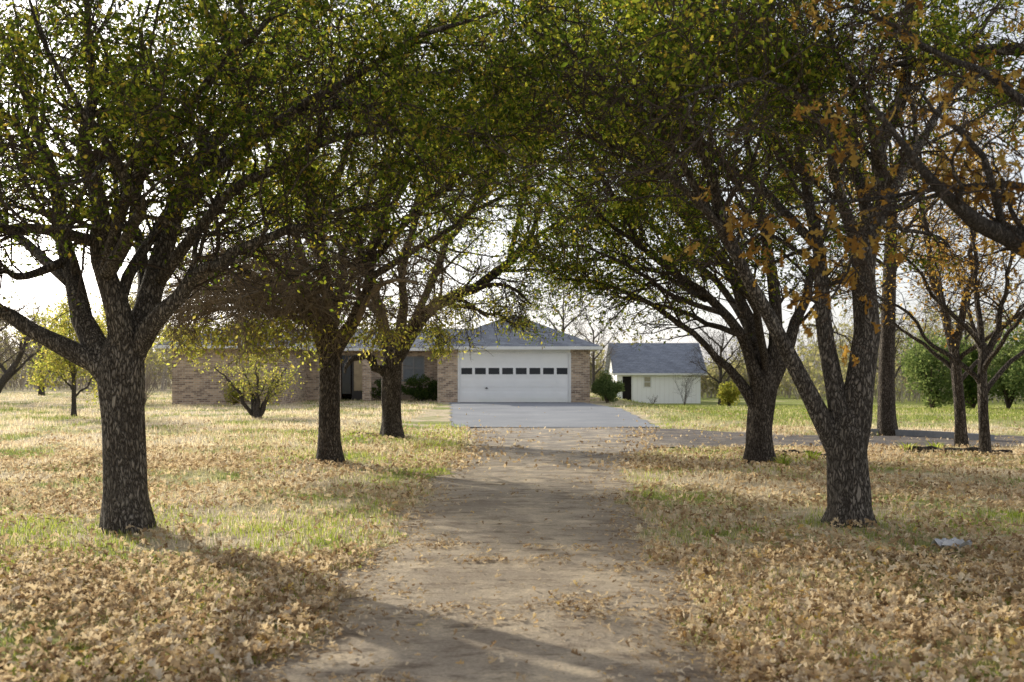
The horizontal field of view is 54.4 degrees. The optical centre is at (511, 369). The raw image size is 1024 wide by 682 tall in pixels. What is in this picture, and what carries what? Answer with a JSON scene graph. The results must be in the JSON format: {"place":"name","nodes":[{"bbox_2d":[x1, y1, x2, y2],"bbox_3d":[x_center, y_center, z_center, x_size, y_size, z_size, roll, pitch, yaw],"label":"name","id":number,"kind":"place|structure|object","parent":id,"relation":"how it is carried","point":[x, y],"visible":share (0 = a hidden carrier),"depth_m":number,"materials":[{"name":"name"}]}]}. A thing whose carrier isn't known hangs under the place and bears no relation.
{"place":"outdoors","nodes":[
{"label":"outdoors","id":0,"kind":"place"},
{"bbox_2d":[0,371,1023,681],"bbox_3d":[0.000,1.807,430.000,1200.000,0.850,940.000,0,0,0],"label":"ground","id":1,"kind":"structure","parent":0,"point":[438,415],"depth_m":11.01,"materials":[{"name":"beige plant"}]},
{"bbox_2d":[0,262,54,375],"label":"bare tree","id":2,"kind":"object","parent":1,"relation":"on","point":[6,325],"visible":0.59,"depth_m":47.70,"materials":[{"name":"brown plant"}]},
{"bbox_2d":[0,285,56,392],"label":"bare tree","id":3,"kind":"object","parent":1,"relation":"on","point":[11,371],"visible":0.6,"depth_m":40.97,"materials":[{"name":"brown plant"}]},
{"bbox_2d":[2,278,85,395],"bbox_3d":[-25.924,-1.967,55.212,4.587,6.956,5.655,0,0,33],"label":"bare tree","id":4,"kind":"object","parent":1,"relation":"on","point":[40,392],"visible":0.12,"depth_m":54.92,"materials":[{"name":"brown plant"}]},
{"bbox_2d":[9,287,106,416],"bbox_3d":[-13.015,-0.486,29.950,3.190,3.998,3.267,0,0,0],"label":"tree","id":5,"kind":"object","parent":1,"relation":"on","point":[62,330],"visible":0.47,"depth_m":29.60,"materials":[{"name":"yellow plant"}]},
{"bbox_2d":[55,277,172,366],"bbox_3d":[-18.366,-1.625,45.799,5.977,6.351,5.210,0,0,0],"label":"tree","id":6,"kind":"object","parent":1,"relation":"on","point":[133,298],"visible":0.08,"depth_m":46.80,"materials":[{"name":"brown plant"}]},
{"bbox_2d":[145,349,179,402],"bbox_3d":[-14.466,0.251,39.346,2.636,2.353,2.658,0,0,24],"label":"bare shrub","id":7,"kind":"object","parent":1,"relation":"on","point":[147,386],"visible":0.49,"depth_m":39.61,"materials":[{"name":"brown plant"}]},
{"bbox_2d":[221,381,250,404],"bbox_3d":[-11.129,0.933,40.173,1.186,1.061,0.984,0,0,-42],"label":"shrub","id":8,"kind":"object","parent":1,"relation":"on","point":[234,395],"visible":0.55,"depth_m":40.05,"materials":[{"name":"green plant"}]},
{"bbox_2d":[192,348,307,418],"bbox_3d":[-7.646,0.383,29.545,3.340,2.316,2.427,0,0,0],"label":"tree","id":9,"kind":"object","parent":1,"relation":"on","point":[256,410],"visible":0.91,"depth_m":29.34,"materials":[{"name":"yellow plant"}]},
{"bbox_2d":[0,0,624,533],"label":"oak tree","id":10,"kind":"object","parent":1,"relation":"on","point":[134,102],"visible":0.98,"depth_m":7.87,"materials":[{"name":"green plant"}]},
{"bbox_2d":[126,0,593,464],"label":"oak tree","id":11,"kind":"object","parent":1,"relation":"on","point":[307,310],"visible":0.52,"depth_m":14.26,"materials":[{"name":"green plant"}]},
{"bbox_2d":[154,314,601,404],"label":"house","id":12,"kind":"structure","parent":1,"relation":"on","point":[515,369],"depth_m":43.34,"materials":[{"name":"beige brick"}]},
{"bbox_2d":[352,360,361,399],"bbox_3d":[-7.125,0.380,46.313,0.650,2.080,0.055,0,0,0],"label":"door","id":13,"kind":"structure","parent":12,"relation":"in","point":[356,365],"depth_m":46.29,"materials":[{"name":"paint"}]},
{"bbox_2d":[401,356,423,380],"bbox_3d":[-4.565,-0.044,46.220,1.170,1.168,0.160,0,0,0],"label":"window","id":14,"kind":"structure","parent":12,"relation":"in","point":[414,365],"depth_m":46.28,"materials":[{"name":"grey glass"}]},
{"bbox_2d":[460,353,568,401],"bbox_3d":[0.105,0.340,43.347,4.746,2.130,0.125,0,0,0],"label":"garage door","id":15,"kind":"structure","parent":12,"relation":"in","point":[503,377],"depth_m":43.35,"materials":[{"name":"white paint"}]},
{"bbox_2d":[361,379,405,399],"bbox_3d":[-5.775,0.910,45.086,2.139,1.125,1.059,0,0,0],"label":"shrub","id":16,"kind":"object","parent":1,"relation":"on","point":[377,382],"visible":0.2,"depth_m":45.08,"materials":[{"name":"green plant"}]},
{"bbox_2d":[402,374,436,400],"bbox_3d":[-3.850,0.823,45.084,2.351,1.322,1.276,0,0,0],"label":"shrub","id":17,"kind":"object","parent":1,"relation":"on","point":[419,391],"visible":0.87,"depth_m":44.78,"materials":[{"name":"green plant"}]},
{"bbox_2d":[241,0,654,438],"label":"oak tree","id":18,"kind":"object","parent":1,"relation":"on","point":[390,372],"visible":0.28,"depth_m":20.20,"materials":[{"name":"green plant"}]},
{"bbox_2d":[0,273,1023,402],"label":"distant thicket","id":19,"kind":"object","parent":1,"relation":"on","point":[712,371],"visible":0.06,"depth_m":78.99,"materials":[{"name":"brown plant"}]},
{"bbox_2d":[0,441,1023,681],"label":"leaf litter","id":20,"kind":"object","parent":1,"relation":"on","point":[863,599],"visible":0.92,"depth_m":6.32,"materials":[{"name":"brown plant"}]},
{"bbox_2d":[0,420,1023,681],"bbox_3d":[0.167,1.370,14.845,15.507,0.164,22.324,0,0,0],"label":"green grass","id":21,"kind":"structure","parent":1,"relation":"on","point":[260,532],"depth_m":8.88,"materials":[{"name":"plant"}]},
{"bbox_2d":[0,403,1023,470],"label":"leaf litter","id":22,"kind":"object","parent":1,"relation":"on","point":[626,463],"visible":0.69,"depth_m":17.13,"materials":[{"name":"brown plant"}]},
{"bbox_2d":[447,402,658,427],"bbox_3d":[0.635,1.404,33.641,6.735,0.001,18.918,0,0,0],"label":"concrete apron","id":23,"kind":"object","parent":1,"relation":"on","point":[556,414],"visible":0.98,"depth_m":30.55,"materials":[{"name":"grey concrete"}]},
{"bbox_2d":[519,279,611,364],"bbox_3d":[2.813,-2.887,62.308,6.361,8.834,6.044,0,0,44],"label":"bare tree","id":24,"kind":"object","parent":1,"relation":"on","point":[570,322],"visible":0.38,"depth_m":61.95,"materials":[{"name":"brown plant"}]},
{"bbox_2d":[555,290,624,391],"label":"bare tree","id":25,"kind":"object","parent":1,"relation":"on","point":[593,363],"visible":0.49,"depth_m":65.94,"materials":[{"name":"plant"}]},
{"bbox_2d":[590,369,624,402],"bbox_3d":[4.150,0.736,43.120,1.499,1.514,1.274,0,0,0],"label":"shrub","id":26,"kind":"object","parent":1,"relation":"on","point":[606,389],"visible":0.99,"depth_m":42.84,"materials":[{"name":"green plant"}]},
{"bbox_2d":[604,343,707,402],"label":"shed","id":27,"kind":"structure","parent":1,"relation":"on","point":[649,370],"depth_m":66.05,"materials":[{"name":"white"}]},
{"bbox_2d":[622,376,630,400],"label":"doorway","id":28,"kind":"structure","parent":27,"relation":"in","point":[626,394],"depth_m":66.05,"materials":[{"name":"black"}]},
{"bbox_2d":[643,376,651,387],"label":"window","id":29,"kind":"structure","parent":27,"relation":"in","point":[647,380],"depth_m":66.03,"materials":[{"name":"beige glass"}]},
{"bbox_2d":[673,371,698,404],"bbox_3d":[10.415,1.115,59.892,1.711,2.124,1.586,0,0,-14],"label":"bare shrub","id":30,"kind":"object","parent":1,"relation":"on","point":[685,399],"visible":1,"depth_m":59.87,"materials":[{"name":"grey plant"}]},
{"bbox_2d":[444,0,962,464],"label":"oak tree","id":31,"kind":"object","parent":1,"relation":"on","point":[765,367],"visible":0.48,"depth_m":14.54,"materials":[{"name":"green plant"}]},
{"bbox_2d":[405,0,1023,527],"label":"oak tree","id":32,"kind":"object","parent":1,"relation":"on","point":[685,74],"visible":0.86,"depth_m":7.90,"materials":[{"name":"green plant"}]},
{"bbox_2d":[678,308,762,404],"bbox_3d":[13.204,-1.215,63.215,6.006,7.064,5.770,0,0,42],"label":"bare tree","id":33,"kind":"object","parent":1,"relation":"on","point":[722,346],"visible":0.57,"depth_m":62.91,"materials":[{"name":"brown plant"}]},
{"bbox_2d":[716,381,741,405],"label":"bush","id":34,"kind":"object","parent":1,"relation":"on","point":[724,392],"visible":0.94,"depth_m":57.81,"materials":[{"name":"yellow plant"}]},
{"bbox_2d":[772,454,792,466],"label":"strap leaf plant","id":35,"kind":"object","parent":1,"relation":"on","point":[779,459],"visible":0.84,"depth_m":14.58,"materials":[{"name":"green plant"}]},
{"bbox_2d":[776,449,825,457],"bbox_3d":[4.730,1.385,16.286,0.838,0.153,0.252,0,0,6],"label":"fallen log","id":36,"kind":"object","parent":1,"relation":"on","point":[792,450],"visible":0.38,"depth_m":16.28,"materials":[{"name":"brown wood"}]},
{"bbox_2d":[797,448,822,459],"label":"strap leaf plant","id":37,"kind":"object","parent":1,"relation":"on","point":[810,453],"visible":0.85,"depth_m":15.27,"materials":[{"name":"green plant"}]},
{"bbox_2d":[661,0,1023,366],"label":"red oak tree","id":38,"kind":"object","parent":1,"relation":"on","point":[998,228],"visible":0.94,"depth_m":5.45,"materials":[{"name":"grey plant"}]},
{"bbox_2d":[732,0,1023,435],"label":"oak tree","id":39,"kind":"object","parent":1,"relation":"on","point":[887,424],"visible":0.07,"depth_m":21.47,"materials":[{"name":"brown plant"}]},
{"bbox_2d":[836,294,924,380],"bbox_3d":[19.435,-1.518,52.275,5.215,7.255,5.120,0,0,0],"label":"bare tree","id":40,"kind":"object","parent":1,"relation":"on","point":[897,341],"visible":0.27,"depth_m":52.19,"materials":[{"name":"brown plant"}]},
{"bbox_2d":[896,441,921,450],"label":"strap leaf plant","id":41,"kind":"object","parent":1,"relation":"on","point":[908,445],"visible":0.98,"depth_m":17.06,"materials":[{"name":"green plant"}]},
{"bbox_2d":[800,130,1023,455],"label":"oak tree","id":42,"kind":"object","parent":1,"relation":"on","point":[987,354],"visible":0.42,"depth_m":16.05,"materials":[{"name":"brown plant"}]},
{"bbox_2d":[828,136,1023,446],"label":"oak tree","id":43,"kind":"object","parent":1,"relation":"on","point":[960,422],"visible":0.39,"depth_m":18.42,"materials":[{"name":"brown plant"}]},
{"bbox_2d":[870,429,994,440],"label":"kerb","id":44,"kind":"structure","parent":1,"relation":"on","point":[939,434],"depth_m":20.88,"materials":[{"name":"concrete"}]},
{"bbox_2d":[903,551,961,562],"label":"fallen twig","id":45,"kind":"object","parent":1,"relation":"on","point":[917,554],"visible":0.16,"depth_m":7.36,"materials":[{"name":"brown wood"}]},
{"bbox_2d":[922,441,945,447],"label":"strap leaf plant","id":46,"kind":"object","parent":1,"relation":"on","point":[937,444],"visible":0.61,"depth_m":17.81,"materials":[{"name":"green plant"}]},
{"bbox_2d":[896,328,971,407],"bbox_3d":[19.218,-0.043,45.876,3.356,3.843,3.161,0,0,-35],"label":"bush","id":47,"kind":"object","parent":1,"relation":"on","point":[926,364],"visible":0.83,"depth_m":45.55,"materials":[{"name":"green plant"}]},
{"bbox_2d":[931,537,971,549],"bbox_3d":[3.478,1.377,7.882,0.280,0.100,0.199,0,0,0],"label":"paper scrap","id":48,"kind":"object","parent":1,"relation":"on","point":[943,542],"visible":0.85,"depth_m":7.85,"materials":[{"name":"white paper"}]},
{"bbox_2d":[908,446,1012,454],"bbox_3d":[7.522,1.365,16.727,1.630,0.163,0.304,0,0,19],"label":"fallen log","id":49,"kind":"object","parent":1,"relation":"on","point":[972,449],"visible":0.48,"depth_m":16.77,"materials":[{"name":"brown wood"}]},
{"bbox_2d":[917,289,1012,405],"bbox_3d":[25.430,-1.409,56.089,5.482,7.209,4.824,0,0,36],"label":"bare tree","id":50,"kind":"object","parent":1,"relation":"on","point":[967,336],"visible":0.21,"depth_m":55.84,"materials":[{"name":"brown plant"}]},
{"bbox_2d":[940,342,999,408],"bbox_3d":[21.791,0.296,47.174,3.145,3.250,2.248,0,0,0],"label":"bush","id":51,"kind":"object","parent":1,"relation":"on","point":[970,385],"visible":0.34,"depth_m":46.64,"materials":[{"name":"green plant"}]},
{"bbox_2d":[985,312,1023,409],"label":"bush","id":52,"kind":"object","parent":1,"relation":"on","point":[1003,393],"visible":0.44,"depth_m":43.75,"materials":[{"name":"green plant"}]},
{"bbox_2d":[1001,341,1023,402],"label":"bush","id":53,"kind":"object","parent":1,"relation":"on","point":[1011,385],"visible":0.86,"depth_m":42.25,"materials":[{"name":"green plant"}]},
{"bbox_2d":[0,0,1023,371],"label":"sky","id":54,"kind":"structure","parent":0,"point":[90,286],"materials":[{"name":"white"}]},
{"bbox_2d":[223,427,1023,681],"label":"driveway","id":55,"kind":"structure","parent":0,"point":[531,510],"depth_m":6.69,"materials":[{"name":"packed dirt"},{"name":"dry leaves"}]}
]}

